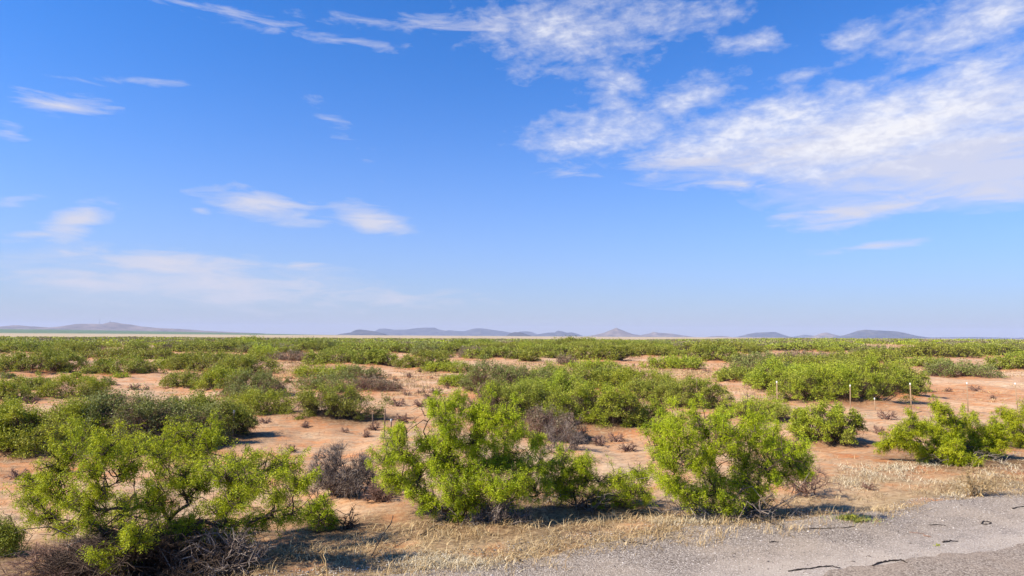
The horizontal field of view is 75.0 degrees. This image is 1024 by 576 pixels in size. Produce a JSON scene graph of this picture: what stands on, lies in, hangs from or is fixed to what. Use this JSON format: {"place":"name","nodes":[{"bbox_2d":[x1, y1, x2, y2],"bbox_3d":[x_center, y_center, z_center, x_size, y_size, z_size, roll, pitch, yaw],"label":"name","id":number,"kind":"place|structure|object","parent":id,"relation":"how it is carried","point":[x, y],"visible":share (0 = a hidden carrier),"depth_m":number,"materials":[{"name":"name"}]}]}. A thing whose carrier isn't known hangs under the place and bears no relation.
{"place":"outdoors","nodes":[
{"label":"outdoors","id":0,"kind":"place"},
{"bbox_2d":[0,322,262,333],"bbox_3d":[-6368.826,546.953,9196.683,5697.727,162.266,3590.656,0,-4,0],"label":"hill","id":1,"kind":"structure","parent":0,"point":[116,326],"depth_m":8961.63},
{"bbox_2d":[376,328,444,335],"bbox_3d":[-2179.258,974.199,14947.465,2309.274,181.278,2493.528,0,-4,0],"label":"hill","id":2,"kind":"structure","parent":0,"point":[425,331],"depth_m":14592.36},
{"bbox_2d":[427,328,509,335],"bbox_3d":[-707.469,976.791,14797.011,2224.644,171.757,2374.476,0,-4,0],"label":"hill","id":3,"kind":"structure","parent":0,"point":[479,332],"depth_m":14358.30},
{"bbox_2d":[0,329,1023,575],"bbox_3d":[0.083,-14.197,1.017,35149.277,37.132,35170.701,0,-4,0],"label":"ground","id":4,"kind":"structure","parent":0,"point":[314,437],"depth_m":17.23,"materials":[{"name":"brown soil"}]},
{"bbox_2d":[0,510,36,556],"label":"mesquite bush","id":5,"kind":"object","parent":4,"relation":"on","point":[10,539],"visible":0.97,"depth_m":9.74,"materials":[{"name":"green plant"}]},
{"bbox_2d":[0,376,37,399],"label":"mesquite bush","id":6,"kind":"object","parent":4,"relation":"on","point":[9,387],"visible":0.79,"depth_m":30.95,"materials":[{"name":"green plant"}]},
{"bbox_2d":[0,338,53,351],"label":"mesquite bush","id":7,"kind":"object","parent":4,"relation":"on","point":[27,345],"visible":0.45,"depth_m":114.15,"materials":[{"name":"green plant"}]},
{"bbox_2d":[10,372,52,389],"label":"mesquite bush","id":8,"kind":"object","parent":4,"relation":"on","point":[31,382],"visible":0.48,"depth_m":37.93,"materials":[{"name":"green plant"}]},
{"bbox_2d":[0,345,91,373],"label":"mesquite bush","id":9,"kind":"object","parent":4,"relation":"on","point":[52,360],"visible":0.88,"depth_m":53.81,"materials":[{"name":"green plant"}]},
{"bbox_2d":[0,392,122,460],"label":"mesquite bush","id":10,"kind":"object","parent":4,"relation":"on","point":[19,424],"visible":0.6,"depth_m":17.38,"materials":[{"name":"green plant"}]},
{"bbox_2d":[0,537,140,575],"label":"dead bush","id":11,"kind":"object","parent":4,"relation":"on","point":[36,559],"visible":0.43,"depth_m":8.63,"materials":[{"name":"beige plant"}]},
{"bbox_2d":[48,341,96,352],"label":"mesquite bush","id":12,"kind":"object","parent":4,"relation":"on","point":[74,346],"visible":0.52,"depth_m":101.92,"materials":[{"name":"green plant"}]},
{"bbox_2d":[30,368,116,397],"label":"mesquite bush","id":13,"kind":"object","parent":4,"relation":"on","point":[92,383],"visible":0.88,"depth_m":32.75,"materials":[{"name":"green plant"}]},
{"bbox_2d":[41,338,109,349],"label":"mesquite bush","id":14,"kind":"object","parent":4,"relation":"on","point":[91,343],"visible":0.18,"depth_m":131.01,"materials":[{"name":"green plant"}]},
{"bbox_2d":[75,345,151,357],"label":"mesquite bush","id":15,"kind":"object","parent":4,"relation":"on","point":[99,352],"visible":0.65,"depth_m":83.06,"materials":[{"name":"green plant"}]},
{"bbox_2d":[79,352,168,374],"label":"mesquite bush","id":16,"kind":"object","parent":4,"relation":"on","point":[135,365],"visible":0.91,"depth_m":53.28,"materials":[{"name":"green plant"}]},
{"bbox_2d":[40,382,238,454],"bbox_3d":[-10.840,3.748,19.089,5.452,2.138,3.335,0,-4,11],"label":"mesquite bush","id":17,"kind":"object","parent":4,"relation":"on","point":[146,412],"visible":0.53,"depth_m":18.77,"materials":[{"name":"green plant"}]},
{"bbox_2d":[25,514,254,575],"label":"dead bush","id":18,"kind":"object","parent":4,"relation":"on","point":[154,564],"visible":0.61,"depth_m":8.60,"materials":[{"name":"brown plant"}]},
{"bbox_2d":[126,345,177,358],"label":"mesquite bush","id":19,"kind":"object","parent":4,"relation":"on","point":[162,352],"visible":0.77,"depth_m":81.66,"materials":[{"name":"green plant"}]},
{"bbox_2d":[0,407,323,575],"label":"mesquite bush","id":20,"kind":"object","parent":4,"relation":"on","point":[42,481],"visible":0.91,"depth_m":9.06,"materials":[{"name":"green plant"}]},
{"bbox_2d":[155,367,213,388],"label":"mesquite bush","id":21,"kind":"object","parent":4,"relation":"on","point":[184,377],"visible":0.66,"depth_m":40.29,"materials":[{"name":"green plant"}]},
{"bbox_2d":[148,339,236,351],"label":"mesquite bush","id":22,"kind":"object","parent":4,"relation":"on","point":[187,346],"visible":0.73,"depth_m":119.71,"materials":[{"name":"green plant"}]},
{"bbox_2d":[162,348,242,371],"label":"mesquite bush","id":23,"kind":"object","parent":4,"relation":"on","point":[182,361],"visible":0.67,"depth_m":58.27,"materials":[{"name":"green plant"}]},
{"bbox_2d":[154,384,261,436],"bbox_3d":[-9.692,3.913,20.835,3.943,1.806,2.573,0,-4,0],"label":"mesquite bush","id":24,"kind":"object","parent":4,"relation":"on","point":[244,422],"visible":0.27,"depth_m":20.63,"materials":[{"name":"green plant"}]},
{"bbox_2d":[178,348,254,362],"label":"mesquite bush","id":25,"kind":"object","parent":4,"relation":"on","point":[209,350],"visible":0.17,"depth_m":71.91,"materials":[{"name":"green plant"}]},
{"bbox_2d":[187,364,250,391],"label":"mesquite bush","id":26,"kind":"object","parent":4,"relation":"on","point":[216,374],"visible":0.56,"depth_m":38.51,"materials":[{"name":"green plant"}]},
{"bbox_2d":[163,525,278,575],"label":"dead bush","id":27,"kind":"object","parent":4,"relation":"on","point":[234,566],"visible":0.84,"depth_m":8.73,"materials":[{"name":"grey plant"}]},
{"bbox_2d":[210,380,264,398],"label":"mesquite bush","id":28,"kind":"object","parent":4,"relation":"on","point":[232,390],"visible":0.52,"depth_m":33.14,"materials":[{"name":"green plant"}]},
{"bbox_2d":[209,352,284,374],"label":"mesquite bush","id":29,"kind":"object","parent":4,"relation":"on","point":[246,361],"visible":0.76,"depth_m":54.42,"materials":[{"name":"green plant"}]},
{"bbox_2d":[212,366,295,395],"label":"mesquite bush","id":30,"kind":"object","parent":4,"relation":"on","point":[258,379],"visible":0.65,"depth_m":34.77,"materials":[{"name":"green plant"}]},
{"bbox_2d":[227,383,304,416],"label":"mesquite bush","id":31,"kind":"object","parent":4,"relation":"on","point":[251,397],"visible":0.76,"depth_m":26.54,"materials":[{"name":"green plant"}]},
{"bbox_2d":[260,347,318,360],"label":"dry bush","id":32,"kind":"object","parent":4,"relation":"on","point":[299,355],"visible":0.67,"depth_m":83.16,"materials":[{"name":"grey plant"}]},
{"bbox_2d":[291,338,328,351],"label":"mesquite bush","id":33,"kind":"object","parent":4,"relation":"on","point":[310,345],"visible":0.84,"depth_m":120.18,"materials":[{"name":"green plant"}]},
{"bbox_2d":[283,361,352,378],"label":"mesquite bush","id":34,"kind":"object","parent":4,"relation":"on","point":[301,370],"visible":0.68,"depth_m":50.10,"materials":[{"name":"green plant"}]},
{"bbox_2d":[297,477,347,532],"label":"weed bush","id":35,"kind":"object","parent":4,"relation":"on","point":[321,508],"visible":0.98,"depth_m":10.96,"materials":[{"name":"green plant"}]},
{"bbox_2d":[291,367,360,389],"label":"mesquite bush","id":36,"kind":"object","parent":4,"relation":"on","point":[332,379],"visible":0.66,"depth_m":38.83,"materials":[{"name":"green plant"}]},
{"bbox_2d":[283,379,393,420],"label":"mesquite bush","id":37,"kind":"object","parent":4,"relation":"on","point":[349,401],"visible":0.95,"depth_m":25.14,"materials":[{"name":"green plant"}]},
{"bbox_2d":[305,439,378,498],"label":"dead bush","id":38,"kind":"object","parent":4,"relation":"on","point":[348,482],"visible":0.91,"depth_m":13.25,"materials":[{"name":"grey plant"}]},
{"bbox_2d":[300,346,383,364],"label":"mesquite bush","id":39,"kind":"object","parent":4,"relation":"on","point":[324,356],"visible":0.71,"depth_m":68.90,"materials":[{"name":"green plant"}]},
{"bbox_2d":[335,362,389,378],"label":"mesquite bush","id":40,"kind":"object","parent":4,"relation":"on","point":[357,369],"visible":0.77,"depth_m":48.66,"materials":[{"name":"green plant"}]},
{"bbox_2d":[351,346,397,365],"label":"mesquite bush","id":41,"kind":"object","parent":4,"relation":"on","point":[384,355],"visible":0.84,"depth_m":68.60,"materials":[{"name":"green plant"}]},
{"bbox_2d":[344,373,406,392],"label":"dry bush","id":42,"kind":"object","parent":4,"relation":"on","point":[363,383],"visible":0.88,"depth_m":37.64,"materials":[{"name":"brown plant"}]},
{"bbox_2d":[361,481,401,503],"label":"dead bush","id":43,"kind":"object","parent":4,"relation":"on","point":[378,494],"visible":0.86,"depth_m":12.79,"materials":[{"name":"brown plant"}]},
{"bbox_2d":[342,339,431,352],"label":"mesquite bush","id":44,"kind":"object","parent":4,"relation":"on","point":[402,347],"visible":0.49,"depth_m":114.78,"materials":[{"name":"green plant"}]},
{"bbox_2d":[391,349,455,369],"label":"mesquite bush","id":45,"kind":"object","parent":4,"relation":"on","point":[415,361],"visible":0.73,"depth_m":63.96,"materials":[{"name":"green plant"}]},
{"bbox_2d":[408,340,440,355],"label":"mesquite bush","id":46,"kind":"object","parent":4,"relation":"on","point":[424,346],"visible":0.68,"depth_m":100.27,"materials":[{"name":"green plant"}]},
{"bbox_2d":[415,358,472,372],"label":"mesquite bush","id":47,"kind":"object","parent":4,"relation":"on","point":[450,367],"visible":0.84,"depth_m":58.02,"materials":[{"name":"green plant"}]},
{"bbox_2d":[436,370,471,386],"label":"mesquite bush","id":48,"kind":"object","parent":4,"relation":"on","point":[452,380],"visible":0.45,"depth_m":41.94,"materials":[{"name":"green plant"}]},
{"bbox_2d":[428,340,485,353],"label":"mesquite bush","id":49,"kind":"object","parent":4,"relation":"on","point":[454,347],"visible":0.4,"depth_m":118.21,"materials":[{"name":"green plant"}]},
{"bbox_2d":[365,380,555,527],"bbox_3d":[-0.899,2.860,11.465,3.308,2.624,2.120,0,-4,0],"label":"mesquite bush","id":50,"kind":"object","parent":4,"relation":"on","point":[478,469],"visible":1,"depth_m":11.22,"materials":[{"name":"green plant"}]},
{"bbox_2d":[461,343,525,358],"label":"mesquite bush","id":51,"kind":"object","parent":4,"relation":"on","point":[505,350],"visible":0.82,"depth_m":89.10,"materials":[{"name":"green plant"}]},
{"bbox_2d":[463,494,533,526],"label":"dead bush","id":52,"kind":"object","parent":4,"relation":"on","point":[495,514],"visible":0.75,"depth_m":10.96,"materials":[{"name":"grey plant"}]},
{"bbox_2d":[457,354,556,392],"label":"mesquite bush","id":53,"kind":"object","parent":4,"relation":"on","point":[511,373],"visible":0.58,"depth_m":36.66,"materials":[{"name":"green plant"}]},
{"bbox_2d":[0,417,1022,575],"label":"sparse straw","id":54,"kind":"object","parent":4,"relation":"on","point":[615,518],"visible":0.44,"depth_m":10.78,"materials":[{"name":"beige plant"}]},
{"bbox_2d":[0,336,1023,347],"bbox_3d":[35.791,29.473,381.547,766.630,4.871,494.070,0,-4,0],"label":"distant shrubs","id":55,"kind":"object","parent":4,"relation":"on","point":[758,341],"visible":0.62,"depth_m":251.78,"materials":[{"name":"green plant"}]},
{"bbox_2d":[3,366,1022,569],"bbox_3d":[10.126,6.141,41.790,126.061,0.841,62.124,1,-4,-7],"label":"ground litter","id":56,"kind":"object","parent":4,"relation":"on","point":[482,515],"visible":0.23,"depth_m":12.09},
{"bbox_2d":[17,462,1023,575],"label":"dry grass","id":57,"kind":"structure","parent":4,"relation":"on","point":[514,555],"depth_m":9.88,"materials":[{"name":"plant"}]},
{"bbox_2d":[473,374,582,415],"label":"mesquite bush","id":58,"kind":"object","parent":4,"relation":"on","point":[531,394],"visible":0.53,"depth_m":25.18,"materials":[{"name":"green plant"}]},
{"bbox_2d":[516,350,540,360],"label":"mesquite bush","id":59,"kind":"object","parent":4,"relation":"on","point":[527,356],"visible":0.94,"depth_m":82.01,"materials":[{"name":"green plant"}]},
{"bbox_2d":[521,341,581,355],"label":"mesquite bush","id":60,"kind":"object","parent":4,"relation":"on","point":[542,348],"visible":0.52,"depth_m":105.99,"materials":[{"name":"green plant"}]},
{"bbox_2d":[516,401,588,441],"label":"dry bush","id":61,"kind":"object","parent":4,"relation":"on","point":[538,424],"visible":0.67,"depth_m":20.85,"materials":[{"name":"grey plant"}]},
{"bbox_2d":[512,366,601,406],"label":"mesquite bush","id":62,"kind":"object","parent":4,"relation":"on","point":[558,378],"visible":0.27,"depth_m":29.79,"materials":[{"name":"green plant"}]},
{"bbox_2d":[540,416,590,452],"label":"dead bush","id":63,"kind":"object","parent":4,"relation":"on","point":[572,445],"visible":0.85,"depth_m":17.88,"materials":[{"name":"grey plant"}]},
{"bbox_2d":[238,499,893,575],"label":"edge grass","id":64,"kind":"structure","parent":4,"relation":"on","point":[711,526],"depth_m":10.26,"materials":[{"name":"plant"}]},
{"bbox_2d":[528,359,626,388],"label":"mesquite bush","id":65,"kind":"object","parent":4,"relation":"on","point":[594,371],"visible":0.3,"depth_m":38.21,"materials":[{"name":"green plant"}]},
{"bbox_2d":[517,427,658,516],"bbox_3d":[1.310,3.485,12.563,2.844,1.832,2.121,-1,-4,14],"label":"mesquite bush","id":66,"kind":"object","parent":4,"relation":"on","point":[565,481],"visible":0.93,"depth_m":12.35,"materials":[{"name":"green plant"}]},
{"bbox_2d":[564,357,621,370],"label":"mesquite bush","id":67,"kind":"object","parent":4,"relation":"on","point":[592,363],"visible":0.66,"depth_m":62.45,"materials":[{"name":"green plant"}]},
{"bbox_2d":[566,341,641,360],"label":"mesquite bush","id":68,"kind":"object","parent":4,"relation":"on","point":[611,352],"visible":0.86,"depth_m":89.20,"materials":[{"name":"green plant"}]},
{"bbox_2d":[539,377,671,428],"bbox_3d":[3.147,4.114,23.589,4.947,2.026,2.930,0,-4,0],"label":"mesquite bush","id":69,"kind":"object","parent":4,"relation":"on","point":[608,404],"visible":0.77,"depth_m":22.91,"materials":[{"name":"green plant"}]},
{"bbox_2d":[574,364,684,392],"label":"mesquite bush","id":70,"kind":"object","parent":4,"relation":"on","point":[625,376],"visible":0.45,"depth_m":38.18,"materials":[{"name":"green plant"}]},
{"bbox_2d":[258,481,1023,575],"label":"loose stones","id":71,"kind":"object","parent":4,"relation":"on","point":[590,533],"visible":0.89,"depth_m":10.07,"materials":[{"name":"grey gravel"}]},
{"bbox_2d":[618,343,678,355],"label":"mesquite bush","id":72,"kind":"object","parent":4,"relation":"on","point":[650,349],"visible":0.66,"depth_m":112.09,"materials":[{"name":"green plant"}]},
{"bbox_2d":[624,374,684,401],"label":"mesquite bush","id":73,"kind":"object","parent":4,"relation":"on","point":[660,390],"visible":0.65,"depth_m":32.95,"materials":[{"name":"green plant"}]},
{"bbox_2d":[312,453,1023,575],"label":"pale dry grass","id":74,"kind":"structure","parent":4,"relation":"on","point":[437,560],"depth_m":11.56,"materials":[{"name":"plant"}]},
{"bbox_2d":[637,353,708,368],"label":"mesquite bush","id":75,"kind":"object","parent":4,"relation":"on","point":[654,361],"visible":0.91,"depth_m":66.93,"materials":[{"name":"green plant"}]},
{"bbox_2d":[662,372,738,408],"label":"mesquite bush","id":76,"kind":"object","parent":4,"relation":"on","point":[677,390],"visible":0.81,"depth_m":29.79,"materials":[{"name":"green plant"}]},
{"bbox_2d":[679,342,743,361],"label":"mesquite bush","id":77,"kind":"object","parent":4,"relation":"on","point":[706,352],"visible":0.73,"depth_m":87.81,"materials":[{"name":"green plant"}]},
{"bbox_2d":[629,387,817,524],"bbox_3d":[3.850,3.017,11.745,3.554,2.576,2.222,0,-4,0],"label":"mesquite bush","id":78,"kind":"object","parent":4,"relation":"on","point":[673,426],"visible":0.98,"depth_m":11.54,"materials":[{"name":"green plant"}]},
{"bbox_2d":[674,339,772,351],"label":"mesquite bush","id":79,"kind":"object","parent":4,"relation":"on","point":[740,344],"visible":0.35,"depth_m":146.16,"materials":[{"name":"green plant"}]},
{"bbox_2d":[708,362,757,381],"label":"mesquite bush","id":80,"kind":"object","parent":4,"relation":"on","point":[733,373],"visible":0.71,"depth_m":46.67,"materials":[{"name":"green plant"}]},
{"bbox_2d":[710,393,794,421],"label":"mesquite bush","id":81,"kind":"object","parent":4,"relation":"on","point":[781,410],"visible":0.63,"depth_m":25.99,"materials":[{"name":"green plant"}]},
{"bbox_2d":[724,347,781,364],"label":"mesquite bush","id":82,"kind":"object","parent":4,"relation":"on","point":[756,354],"visible":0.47,"depth_m":76.63,"materials":[{"name":"green plant"}]},
{"bbox_2d":[716,353,800,377],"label":"mesquite bush","id":83,"kind":"object","parent":4,"relation":"on","point":[751,362],"visible":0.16,"depth_m":51.30,"materials":[{"name":"green plant"}]},
{"bbox_2d":[740,353,841,390],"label":"mesquite bush","id":84,"kind":"object","parent":4,"relation":"on","point":[759,378],"visible":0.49,"depth_m":39.03,"materials":[{"name":"green plant"}]},
{"bbox_2d":[770,467,843,495],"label":"dead bush","id":85,"kind":"object","parent":4,"relation":"on","point":[804,490],"visible":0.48,"depth_m":13.71,"materials":[{"name":"beige plant"}]},
{"bbox_2d":[762,351,858,367],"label":"mesquite bush","id":86,"kind":"object","parent":4,"relation":"on","point":[811,358],"visible":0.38,"depth_m":65.30,"materials":[{"name":"green plant"}]},
{"bbox_2d":[767,340,861,350],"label":"mesquite bush","id":87,"kind":"object","parent":4,"relation":"on","point":[782,346],"visible":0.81,"depth_m":153.35,"materials":[{"name":"green plant"}]},
{"bbox_2d":[784,397,867,445],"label":"mesquite bush","id":88,"kind":"object","parent":4,"relation":"on","point":[835,423],"visible":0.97,"depth_m":20.58,"materials":[{"name":"green plant"}]},
{"bbox_2d":[763,347,918,404],"bbox_3d":[15.818,4.348,32.724,7.472,2.999,4.172,0,-4,0],"label":"mesquite bush","id":89,"kind":"object","parent":4,"relation":"on","point":[823,383],"visible":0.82,"depth_m":31.87,"materials":[{"name":"green plant"}]},
{"bbox_2d":[826,345,910,361],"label":"mesquite bush","id":90,"kind":"object","parent":4,"relation":"on","point":[886,353],"visible":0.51,"depth_m":83.40,"materials":[{"name":"green plant"}]},
{"bbox_2d":[830,351,923,390],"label":"mesquite bush","id":91,"kind":"object","parent":4,"relation":"on","point":[862,361],"visible":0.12,"depth_m":40.66,"materials":[{"name":"green plant"}]},
{"bbox_2d":[857,364,932,396],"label":"mesquite bush","id":92,"kind":"object","parent":4,"relation":"on","point":[921,383],"visible":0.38,"depth_m":34.83,"materials":[{"name":"green plant"}]},
{"bbox_2d":[898,353,953,367],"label":"mesquite bush","id":93,"kind":"object","parent":4,"relation":"on","point":[916,361],"visible":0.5,"depth_m":70.45,"materials":[{"name":"green plant"}]},
{"bbox_2d":[891,341,986,357],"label":"mesquite bush","id":94,"kind":"object","parent":4,"relation":"on","point":[921,349],"visible":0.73,"depth_m":112.72,"materials":[{"name":"green plant"}]},
{"bbox_2d":[872,393,1018,466],"bbox_3d":[11.201,3.742,17.082,3.978,2.163,2.314,0,-4,0],"label":"mesquite bush","id":95,"kind":"object","parent":4,"relation":"on","point":[946,438],"visible":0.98,"depth_m":16.98,"materials":[{"name":"green plant"}]},
{"bbox_2d":[916,357,1011,378],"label":"mesquite bush","id":96,"kind":"object","parent":4,"relation":"on","point":[936,370],"visible":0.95,"depth_m":55.10,"materials":[{"name":"green plant"}]},
{"bbox_2d":[955,459,998,496],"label":"dry weed","id":97,"kind":"object","parent":4,"relation":"on","point":[972,486],"visible":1,"depth_m":13.18,"materials":[{"name":"plant"}]},
{"bbox_2d":[953,340,1021,355],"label":"mesquite bush","id":98,"kind":"object","parent":4,"relation":"on","point":[992,349],"visible":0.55,"depth_m":121.94,"materials":[{"name":"green plant"}]},
{"bbox_2d":[982,350,1023,369],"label":"mesquite bush","id":99,"kind":"object","parent":4,"relation":"on","point":[1007,361],"visible":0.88,"depth_m":67.17,"materials":[{"name":"green plant"}]},
{"bbox_2d":[989,398,1023,448],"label":"mesquite bush","id":100,"kind":"object","parent":4,"relation":"on","point":[1009,415],"visible":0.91,"depth_m":19.49,"materials":[{"name":"green plant"}]},
{"bbox_2d":[0,0,1023,337],"label":"sky","id":101,"kind":"structure","parent":0,"point":[693,168],"materials":[{"name":"blue"}]},
{"bbox_2d":[587,328,649,336],"bbox_3d":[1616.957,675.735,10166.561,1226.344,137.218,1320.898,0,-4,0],"label":"hill","id":102,"kind":"structure","parent":0,"point":[615,332],"depth_m":9892.11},
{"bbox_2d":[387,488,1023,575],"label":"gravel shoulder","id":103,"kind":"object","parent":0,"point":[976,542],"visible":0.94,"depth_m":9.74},
{"bbox_2d":[820,512,894,523],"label":"green weed","id":104,"kind":"object","parent":103,"relation":"on","point":[850,516],"visible":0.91,"depth_m":11.21,"materials":[{"name":"green plant"}]},
{"bbox_2d":[738,332,795,337],"bbox_3d":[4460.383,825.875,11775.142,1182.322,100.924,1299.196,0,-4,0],"label":"hill","id":105,"kind":"structure","parent":0,"point":[769,335],"depth_m":11520.39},
{"bbox_2d":[832,330,943,338],"bbox_3d":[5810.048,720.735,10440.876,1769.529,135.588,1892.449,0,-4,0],"label":"hill","id":106,"kind":"structure","parent":0,"point":[873,334],"depth_m":10161.22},
{"bbox_2d":[823,543,1023,575],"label":"road","id":107,"kind":"structure","parent":0,"point":[1006,562],"depth_m":8.84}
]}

